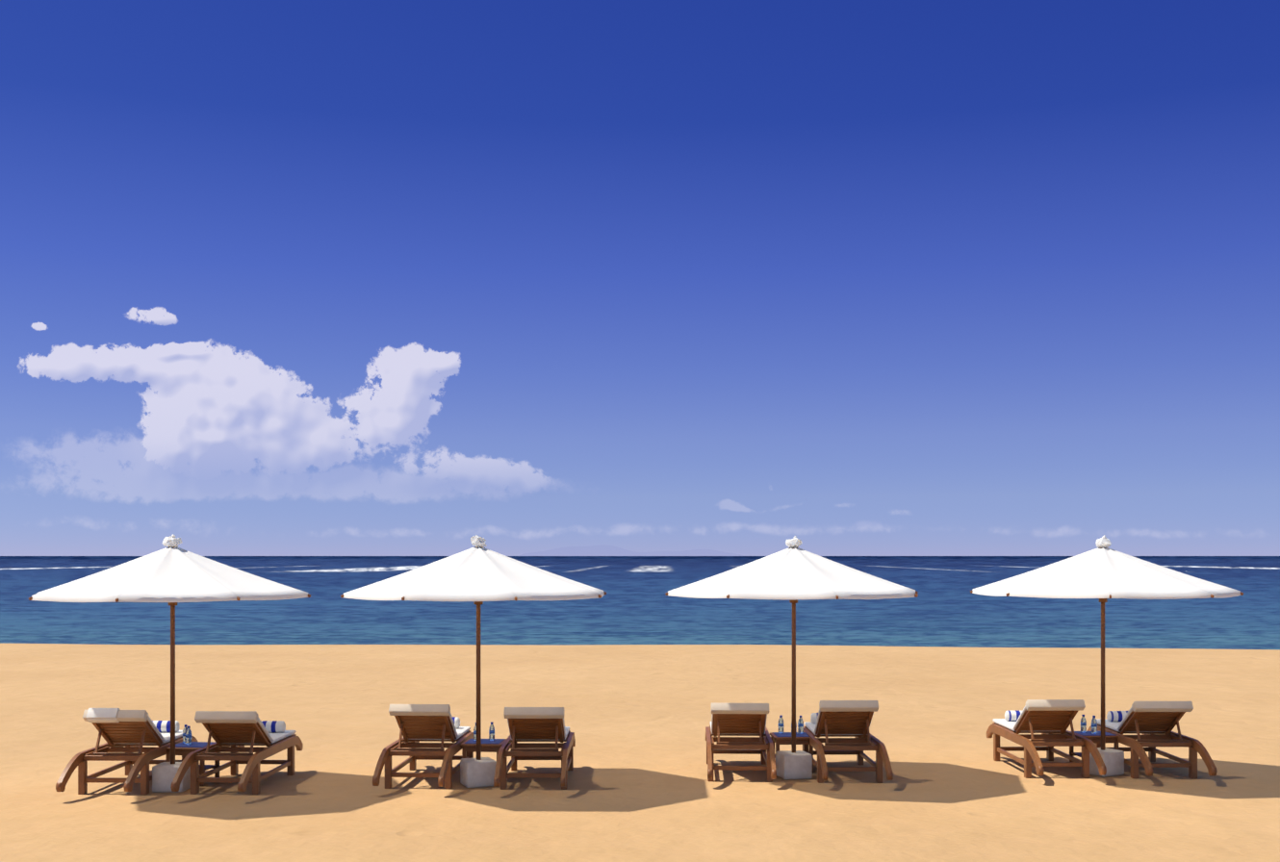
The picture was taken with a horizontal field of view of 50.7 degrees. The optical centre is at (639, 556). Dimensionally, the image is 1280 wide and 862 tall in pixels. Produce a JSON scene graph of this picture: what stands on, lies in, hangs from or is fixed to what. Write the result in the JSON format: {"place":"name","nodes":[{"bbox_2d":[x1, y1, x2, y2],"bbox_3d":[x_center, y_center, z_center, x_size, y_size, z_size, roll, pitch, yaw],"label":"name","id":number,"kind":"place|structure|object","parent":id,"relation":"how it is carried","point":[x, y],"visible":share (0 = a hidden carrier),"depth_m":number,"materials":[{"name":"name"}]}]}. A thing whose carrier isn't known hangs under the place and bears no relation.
{"place":"outdoors","nodes":[
{"label":"outdoors","id":0,"kind":"place"},
{"bbox_2d":[19,307,532,471],"bbox_3d":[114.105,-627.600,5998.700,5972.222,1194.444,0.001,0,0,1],"label":"cloud","id":1,"kind":"structure","parent":0,"point":[211,408],"depth_m":6033.37,"materials":[{"name":"white"}]},
{"bbox_2d":[0,643,1279,861],"bbox_3d":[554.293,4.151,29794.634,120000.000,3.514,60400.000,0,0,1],"label":"sand beach","id":2,"kind":"structure","parent":0,"point":[637,721],"depth_m":15.52,"materials":[{"name":"beige sand"}]},
{"bbox_2d":[55,708,197,794],"bbox_3d":[-5.315,1.976,14.141,0.710,0.865,2.038,0,0,1],"label":"lounger","id":3,"kind":"object","parent":2,"relation":"on","point":[133,732],"visible":0.94,"depth_m":13.74,"materials":[{"name":"brown wood"}]},
{"bbox_2d":[28,534,310,793],"bbox_3d":[-4.803,1.092,13.875,2.645,2.632,2.645,0,0,-21],"label":"parasol","id":4,"kind":"object","parent":2,"relation":"on","point":[172,574],"visible":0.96,"depth_m":13.28,"materials":[{"name":"white fabric"}]},
{"bbox_2d":[165,724,219,786],"bbox_3d":[-4.745,2.103,14.336,0.440,0.610,0.440,0,0,7],"label":"side table","id":5,"kind":"object","parent":2,"relation":"on","point":[186,747],"visible":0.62,"depth_m":14.21,"materials":[{"name":"brown wood"}]},
{"bbox_2d":[170,711,303,794],"bbox_3d":[-4.177,1.991,14.148,0.710,0.833,2.038,0,0,2],"label":"lounger","id":6,"kind":"object","parent":2,"relation":"on","point":[232,733],"visible":1,"depth_m":13.85,"materials":[{"name":"brown wood"}]},
{"bbox_2d":[372,704,473,789],"bbox_3d":[-2.272,1.974,14.473,0.710,0.868,2.038,0,0,3],"label":"lounger","id":7,"kind":"object","parent":2,"relation":"on","point":[417,724],"visible":0.94,"depth_m":14.14,"materials":[{"name":"brown wood"}]},
{"bbox_2d":[340,535,606,788],"bbox_3d":[-1.697,1.094,14.177,2.645,2.628,2.645,0,0,1],"label":"parasol","id":8,"kind":"object","parent":2,"relation":"on","point":[478,575],"visible":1,"depth_m":13.59,"materials":[{"name":"white fabric"}]},
{"bbox_2d":[460,721,506,782],"bbox_3d":[-1.678,2.103,14.594,0.440,0.610,0.440,0,0,4],"label":"side table","id":9,"kind":"object","parent":2,"relation":"on","point":[491,744],"visible":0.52,"depth_m":14.42,"materials":[{"name":"brown wood"}]},
{"bbox_2d":[493,707,575,790],"bbox_3d":[-1.097,1.986,14.445,0.710,0.843,2.038,0,0,0],"label":"lounger","id":10,"kind":"object","parent":2,"relation":"on","point":[536,724],"visible":1,"depth_m":14.11,"materials":[{"name":"brown wood"}]},
{"bbox_2d":[705,703,776,782],"bbox_3d":[1.088,1.991,14.929,0.710,0.833,2.038,0,0,2],"label":"lounger","id":11,"kind":"object","parent":2,"relation":"on","point":[738,719],"visible":1,"depth_m":14.56,"materials":[{"name":"brown wood"}]},
{"bbox_2d":[665,536,918,779],"bbox_3d":[1.673,1.093,14.684,2.645,2.631,2.645,0,0,12],"label":"parasol","id":12,"kind":"object","parent":2,"relation":"on","point":[793,573],"visible":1,"depth_m":14.10,"materials":[{"name":"white fabric"}]},
{"bbox_2d":[769,715,813,773],"bbox_3d":[1.703,2.103,15.146,0.440,0.610,0.440,0,0,-2],"label":"side table","id":13,"kind":"object","parent":2,"relation":"on","point":[780,737],"visible":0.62,"depth_m":15.01,"materials":[{"name":"brown wood"}]},
{"bbox_2d":[802,700,893,783],"bbox_3d":[2.229,1.974,14.857,0.710,0.868,2.038,0,0,0],"label":"lounger","id":14,"kind":"object","parent":2,"relation":"on","point":[841,719],"visible":0.98,"depth_m":14.52,"materials":[{"name":"brown wood"}]},
{"bbox_2d":[986,699,1106,778],"bbox_3d":[4.521,1.986,15.166,0.710,0.843,2.038,0,0,-1],"label":"lounger","id":15,"kind":"object","parent":2,"relation":"on","point":[1050,721],"visible":1,"depth_m":14.87,"materials":[{"name":"brown wood"}]},
{"bbox_2d":[1069,715,1118,762],"bbox_3d":[5.127,2.103,15.261,0.440,0.610,0.440,0,0,-3],"label":"side table","id":16,"kind":"object","parent":2,"relation":"on","point":[1093,735],"visible":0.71,"depth_m":15.17,"materials":[{"name":"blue wood"}]},
{"bbox_2d":[970,535,1243,777],"bbox_3d":[5.107,1.088,14.891,2.645,2.640,2.645,0,0,-6],"label":"parasol","id":17,"kind":"object","parent":2,"relation":"on","point":[1103,573],"visible":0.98,"depth_m":14.34,"materials":[{"name":"white fabric"}]},
{"bbox_2d":[1087,701,1217,778],"bbox_3d":[5.681,1.991,15.119,0.710,0.833,2.038,0,0,1],"label":"lounger","id":18,"kind":"object","parent":2,"relation":"on","point":[1154,724],"visible":0.96,"depth_m":14.75,"materials":[{"name":"brown wood"}]},
{"bbox_2d":[0,556,1279,649],"bbox_3d":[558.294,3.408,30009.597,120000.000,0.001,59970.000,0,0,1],"label":"sea","id":19,"kind":"structure","parent":0,"point":[635,604],"depth_m":81.56,"materials":[{"name":"blue liquid"}]},
{"bbox_2d":[0,0,1279,556],"label":"sky","id":20,"kind":"structure","parent":0,"point":[727,277],"materials":[{"name":"blue"}]}
]}

